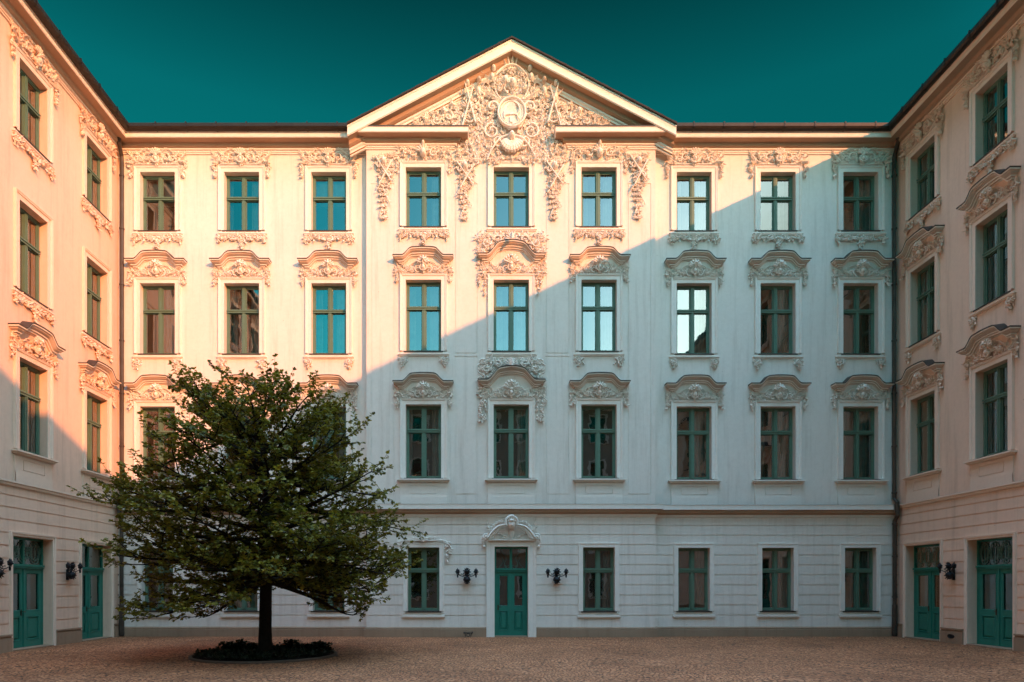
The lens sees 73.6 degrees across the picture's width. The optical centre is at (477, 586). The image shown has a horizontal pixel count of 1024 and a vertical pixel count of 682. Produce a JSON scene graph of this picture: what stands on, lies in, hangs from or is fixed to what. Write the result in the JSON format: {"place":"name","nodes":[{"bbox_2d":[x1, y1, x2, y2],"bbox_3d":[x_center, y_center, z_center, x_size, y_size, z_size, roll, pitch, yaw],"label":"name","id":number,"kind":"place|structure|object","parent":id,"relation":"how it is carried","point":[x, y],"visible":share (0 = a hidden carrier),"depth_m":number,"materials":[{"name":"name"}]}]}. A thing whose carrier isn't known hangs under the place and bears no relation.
{"place":"outdoors","nodes":[
{"label":"outdoors","id":0,"kind":"place"},
{"bbox_2d":[0,0,128,652],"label":"side wing","id":1,"kind":"structure","parent":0,"point":[63,120],"depth_m":18.77,"materials":[{"name":"white paint"}]},
{"bbox_2d":[0,557,13,578],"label":"wall lamp","id":2,"kind":"object","parent":1,"relation":"attached to","point":[10,563],"visible":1,"depth_m":16.45,"materials":[{"name":"metal"}]},
{"bbox_2d":[9,531,55,650],"bbox_3d":[-11.730,0.123,17.820,0.380,2.995,1.810,0,0,0],"label":"door","id":3,"kind":"structure","parent":1,"relation":"in","point":[26,627],"depth_m":17.95,"materials":[{"name":"paint"}]},
{"bbox_2d":[12,187,55,325],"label":"window","id":4,"kind":"structure","parent":1,"relation":"in","point":[22,295],"depth_m":17.81,"materials":[{"name":"paint"}]},
{"bbox_2d":[10,17,61,180],"bbox_3d":[-11.690,-12.601,17.820,0.660,3.511,2.022,0,0,0],"label":"window","id":5,"kind":"structure","parent":1,"relation":"in","point":[21,90],"depth_m":17.81,"materials":[{"name":"paint"}]},
{"bbox_2d":[8,321,65,488],"bbox_3d":[-11.671,-4.718,17.820,0.765,4.175,1.956,0,0,0],"label":"window","id":6,"kind":"structure","parent":1,"relation":"in","point":[32,468],"depth_m":17.81,"materials":[{"name":"paint"}]},
{"bbox_2d":[66,562,82,579],"bbox_3d":[-11.460,-0.440,19.300,0.280,0.520,0.767,0,0,0],"label":"wall lamp","id":7,"kind":"object","parent":1,"relation":"attached to","point":[71,574],"visible":1,"depth_m":19.25,"materials":[{"name":"metal"}]},
{"bbox_2d":[79,539,113,641],"bbox_3d":[-11.730,0.123,20.790,0.380,2.995,1.810,0,0,0],"label":"door","id":8,"kind":"structure","parent":1,"relation":"in","point":[90,617],"depth_m":20.91,"materials":[{"name":"paint"}]},
{"bbox_2d":[81,246,114,361],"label":"window","id":9,"kind":"structure","parent":1,"relation":"in","point":[88,295],"depth_m":20.81,"materials":[{"name":"paint"}]},
{"bbox_2d":[79,101,118,236],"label":"window","id":10,"kind":"structure","parent":1,"relation":"in","point":[88,175],"depth_m":20.79,"materials":[{"name":"paint"}]},
{"bbox_2d":[78,360,121,501],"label":"window","id":11,"kind":"structure","parent":1,"relation":"in","point":[106,374],"depth_m":20.77,"materials":[{"name":"paint"}]},
{"bbox_2d":[82,36,939,636],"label":"palace building","id":12,"kind":"structure","parent":0,"point":[630,364],"depth_m":22.01,"materials":[{"name":"beige paint"}]},
{"bbox_2d":[124,374,186,501],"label":"window","id":13,"kind":"structure","parent":12,"relation":"in","point":[155,380],"depth_m":22.02,"materials":[{"name":"paint"}]},
{"bbox_2d":[124,250,187,369],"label":"window","id":14,"kind":"structure","parent":12,"relation":"in","point":[172,312],"depth_m":22.04,"materials":[{"name":"paint"}]},
{"bbox_2d":[125,147,187,248],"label":"window","id":15,"kind":"structure","parent":12,"relation":"in","point":[160,192],"depth_m":22.04,"materials":[{"name":"paint"}]},
{"bbox_2d":[136,543,178,617],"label":"window","id":16,"kind":"structure","parent":12,"relation":"in","point":[139,567],"depth_m":22.05,"materials":[{"name":"paint"}]},
{"bbox_2d":[209,374,267,503],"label":"window","id":17,"kind":"structure","parent":12,"relation":"in","point":[238,376],"depth_m":21.96,"materials":[{"name":"paint"}]},
{"bbox_2d":[220,543,259,617],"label":"window","id":18,"kind":"structure","parent":12,"relation":"in","point":[254,608],"depth_m":22.05,"materials":[{"name":"paint"}]},
{"bbox_2d":[209,250,271,368],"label":"window","id":19,"kind":"structure","parent":12,"relation":"in","point":[257,312],"depth_m":22.04,"materials":[{"name":"paint"}]},
{"bbox_2d":[210,147,271,248],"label":"window","id":20,"kind":"structure","parent":12,"relation":"in","point":[257,199],"depth_m":22.04,"materials":[{"name":"paint"}]},
{"bbox_2d":[297,147,358,249],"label":"window","id":21,"kind":"structure","parent":12,"relation":"in","point":[330,192],"depth_m":22.04,"materials":[{"name":"paint"}]},
{"bbox_2d":[297,250,358,368],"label":"window","id":22,"kind":"structure","parent":12,"relation":"in","point":[343,312],"depth_m":22.04,"materials":[{"name":"paint"}]},
{"bbox_2d":[297,374,358,503],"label":"window","id":23,"kind":"structure","parent":12,"relation":"in","point":[331,379],"depth_m":22.01,"materials":[{"name":"paint"}]},
{"bbox_2d":[307,546,349,617],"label":"window","id":24,"kind":"structure","parent":12,"relation":"in","point":[316,606],"depth_m":22.04,"materials":[{"name":"paint"}]},
{"bbox_2d":[392,246,453,366],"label":"window","id":25,"kind":"structure","parent":12,"relation":"in","point":[437,308],"depth_m":21.79,"materials":[{"name":"paint"}]},
{"bbox_2d":[392,372,453,502],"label":"window","id":26,"kind":"structure","parent":12,"relation":"in","point":[423,488],"depth_m":21.79,"materials":[{"name":"paint"}]},
{"bbox_2d":[398,161,448,231],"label":"window","id":27,"kind":"structure","parent":12,"relation":"in","point":[438,194],"depth_m":21.81,"materials":[{"name":"paint"}]},
{"bbox_2d":[402,543,444,617],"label":"window","id":28,"kind":"structure","parent":12,"relation":"in","point":[423,570],"depth_m":21.80,"materials":[{"name":"paint"}]},
{"bbox_2d":[456,568,477,583],"bbox_3d":[-0.332,-0.334,21.680,0.767,0.520,0.280,0,0,0],"label":"wall lamp","id":29,"kind":"object","parent":12,"relation":"attached to","point":[466,579],"visible":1,"depth_m":21.62,"materials":[{"name":"metal"}]},
{"bbox_2d":[486,538,535,636],"bbox_3d":[1.085,0.044,21.920,1.594,3.152,0.360,0,0,0],"label":"door","id":30,"kind":"structure","parent":12,"relation":"in","point":[510,620],"depth_m":21.97,"materials":[{"name":"paint"}]},
{"bbox_2d":[486,161,536,231],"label":"window","id":31,"kind":"structure","parent":12,"relation":"in","point":[529,194],"depth_m":21.79,"materials":[{"name":"paint"}]},
{"bbox_2d":[478,239,545,365],"bbox_3d":[1.085,-9.010,21.887,2.140,3.990,0.758,0,0,0],"label":"window","id":32,"kind":"structure","parent":12,"relation":"in","point":[524,308],"depth_m":21.79,"materials":[{"name":"paint"}]},
{"bbox_2d":[478,365,545,502],"bbox_3d":[1.085,-4.827,21.889,2.140,4.395,0.762,0,0,0],"label":"window","id":33,"kind":"structure","parent":12,"relation":"in","point":[520,488],"depth_m":21.79,"materials":[{"name":"paint"}]},
{"bbox_2d":[546,568,567,583],"bbox_3d":[2.523,-0.334,21.680,0.767,0.520,0.280,0,0,0],"label":"wall lamp","id":34,"kind":"object","parent":12,"relation":"attached to","point":[556,579],"visible":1,"depth_m":21.62,"materials":[{"name":"metal"}]},
{"bbox_2d":[573,161,624,231],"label":"window","id":35,"kind":"structure","parent":12,"relation":"in","point":[582,194],"depth_m":21.97,"materials":[{"name":"paint"}]},
{"bbox_2d":[578,543,620,617],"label":"window","id":36,"kind":"structure","parent":12,"relation":"in","point":[607,570],"depth_m":21.99,"materials":[{"name":"paint"}]},
{"bbox_2d":[569,246,630,365],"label":"window","id":37,"kind":"structure","parent":12,"relation":"in","point":[607,308],"depth_m":21.79,"materials":[{"name":"paint"}]},
{"bbox_2d":[569,372,630,502],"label":"window","id":38,"kind":"structure","parent":12,"relation":"in","point":[597,488],"depth_m":21.78,"materials":[{"name":"paint"}]},
{"bbox_2d":[673,543,715,617],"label":"window","id":39,"kind":"structure","parent":12,"relation":"in","point":[700,570],"depth_m":22.24,"materials":[{"name":"paint"}]},
{"bbox_2d":[664,147,725,249],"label":"window","id":40,"kind":"structure","parent":12,"relation":"in","point":[701,199],"depth_m":22.04,"materials":[{"name":"paint"}]},
{"bbox_2d":[664,250,726,368],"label":"window","id":41,"kind":"structure","parent":12,"relation":"in","point":[701,312],"depth_m":22.04,"materials":[{"name":"paint"}]},
{"bbox_2d":[664,374,726,503],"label":"window","id":42,"kind":"structure","parent":12,"relation":"in","point":[697,488],"depth_m":22.04,"materials":[{"name":"paint"}]},
{"bbox_2d":[757,543,799,617],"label":"window","id":43,"kind":"structure","parent":12,"relation":"in","point":[783,570],"depth_m":22.22,"materials":[{"name":"paint"}]},
{"bbox_2d":[748,147,809,248],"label":"window","id":44,"kind":"structure","parent":12,"relation":"in","point":[781,199],"depth_m":22.04,"materials":[{"name":"paint"}]},
{"bbox_2d":[748,250,811,368],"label":"window","id":45,"kind":"structure","parent":12,"relation":"in","point":[781,312],"depth_m":22.04,"materials":[{"name":"paint"}]},
{"bbox_2d":[748,374,811,503],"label":"window","id":46,"kind":"structure","parent":12,"relation":"in","point":[780,488],"depth_m":22.04,"materials":[{"name":"paint"}]},
{"bbox_2d":[839,543,881,617],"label":"window","id":47,"kind":"structure","parent":12,"relation":"in","point":[862,570],"depth_m":22.22,"materials":[{"name":"paint"}]},
{"bbox_2d":[831,147,892,249],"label":"window","id":48,"kind":"structure","parent":12,"relation":"in","point":[862,199],"depth_m":22.04,"materials":[{"name":"paint"}]},
{"bbox_2d":[830,374,894,503],"bbox_3d":[12.380,-4.718,22.137,1.968,4.175,0.758,0,0,0],"label":"window","id":49,"kind":"structure","parent":12,"relation":"in","point":[862,488],"depth_m":22.04,"materials":[{"name":"paint"}]},
{"bbox_2d":[831,250,894,368],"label":"window","id":50,"kind":"structure","parent":12,"relation":"in","point":[863,257],"depth_m":22.03,"materials":[{"name":"paint"}]},
{"bbox_2d":[0,637,1023,681],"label":"courtyard paving","id":51,"kind":"structure","parent":0,"point":[586,659],"depth_m":14.71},
{"bbox_2d":[188,638,337,663],"bbox_3d":[-4.940,1.437,15.900,3.300,0.362,3.366,0,0,0],"label":"tree bed","id":52,"kind":"object","parent":51,"relation":"on","point":[239,651],"visible":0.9,"depth_m":15.33,"materials":[{"name":"soil"}]},
{"bbox_2d":[67,353,428,650],"bbox_3d":[-4.949,-1.785,15.946,7.276,6.809,7.123,0,0,12],"label":"maple tree","id":53,"kind":"object","parent":52,"relation":"in","point":[264,565],"visible":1,"depth_m":14.66,"materials":[{"name":"green plant"}]},
{"bbox_2d":[38,0,995,122],"label":"sky","id":54,"kind":"structure","parent":0,"point":[160,61],"materials":[{"name":"teal"}]},
{"bbox_2d":[889,0,1023,651],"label":"side wing","id":55,"kind":"structure","parent":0,"point":[961,110],"depth_m":19.08,"materials":[{"name":"white paint"}]},
{"bbox_2d":[895,225,944,363],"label":"window","id":56,"kind":"structure","parent":55,"relation":"in","point":[914,242],"depth_m":20.75,"materials":[{"name":"paint"}]},
{"bbox_2d":[895,359,944,502],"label":"window","id":57,"kind":"structure","parent":55,"relation":"in","point":[925,484],"depth_m":20.73,"materials":[{"name":"paint"}]},
{"bbox_2d":[899,101,943,236],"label":"window","id":58,"kind":"structure","parent":55,"relation":"in","point":[910,150],"depth_m":20.73,"materials":[{"name":"paint"}]},
{"bbox_2d":[903,539,942,641],"bbox_3d":[13.690,0.123,20.780,0.380,2.995,1.810,0,0,0],"label":"door","id":59,"kind":"structure","parent":55,"relation":"in","point":[928,621],"depth_m":20.94,"materials":[{"name":"paint"}]},
{"bbox_2d":[937,562,955,579],"bbox_3d":[13.420,-0.440,19.420,0.280,0.520,0.767,0,0,0],"label":"wall lamp","id":60,"kind":"object","parent":55,"relation":"attached to","point":[950,574],"visible":1,"depth_m":19.37,"materials":[{"name":"metal"}]},
{"bbox_2d":[956,166,1020,329],"bbox_3d":[13.529,-8.888,17.980,0.562,3.794,1.941,0,0,0],"label":"window","id":61,"kind":"structure","parent":55,"relation":"in","point":[982,189],"depth_m":17.96,"materials":[{"name":"paint"}]},
{"bbox_2d":[956,323,1020,489],"bbox_3d":[13.614,-4.718,17.980,0.732,4.175,1.956,0,0,0],"label":"window","id":62,"kind":"structure","parent":55,"relation":"in","point":[996,468],"depth_m":17.99,"materials":[{"name":"paint"}]},
{"bbox_2d":[960,22,1018,183],"bbox_3d":[13.667,-12.601,17.980,0.693,3.511,2.022,0,0,0],"label":"window","id":63,"kind":"structure","parent":55,"relation":"in","point":[998,142],"depth_m":18.01,"materials":[{"name":"paint"}]},
{"bbox_2d":[964,532,1016,649],"bbox_3d":[13.690,0.123,18.060,0.380,2.995,1.810,0,0,0],"label":"door","id":64,"kind":"structure","parent":55,"relation":"in","point":[996,628],"depth_m":18.16,"materials":[{"name":"paint"}]}
]}

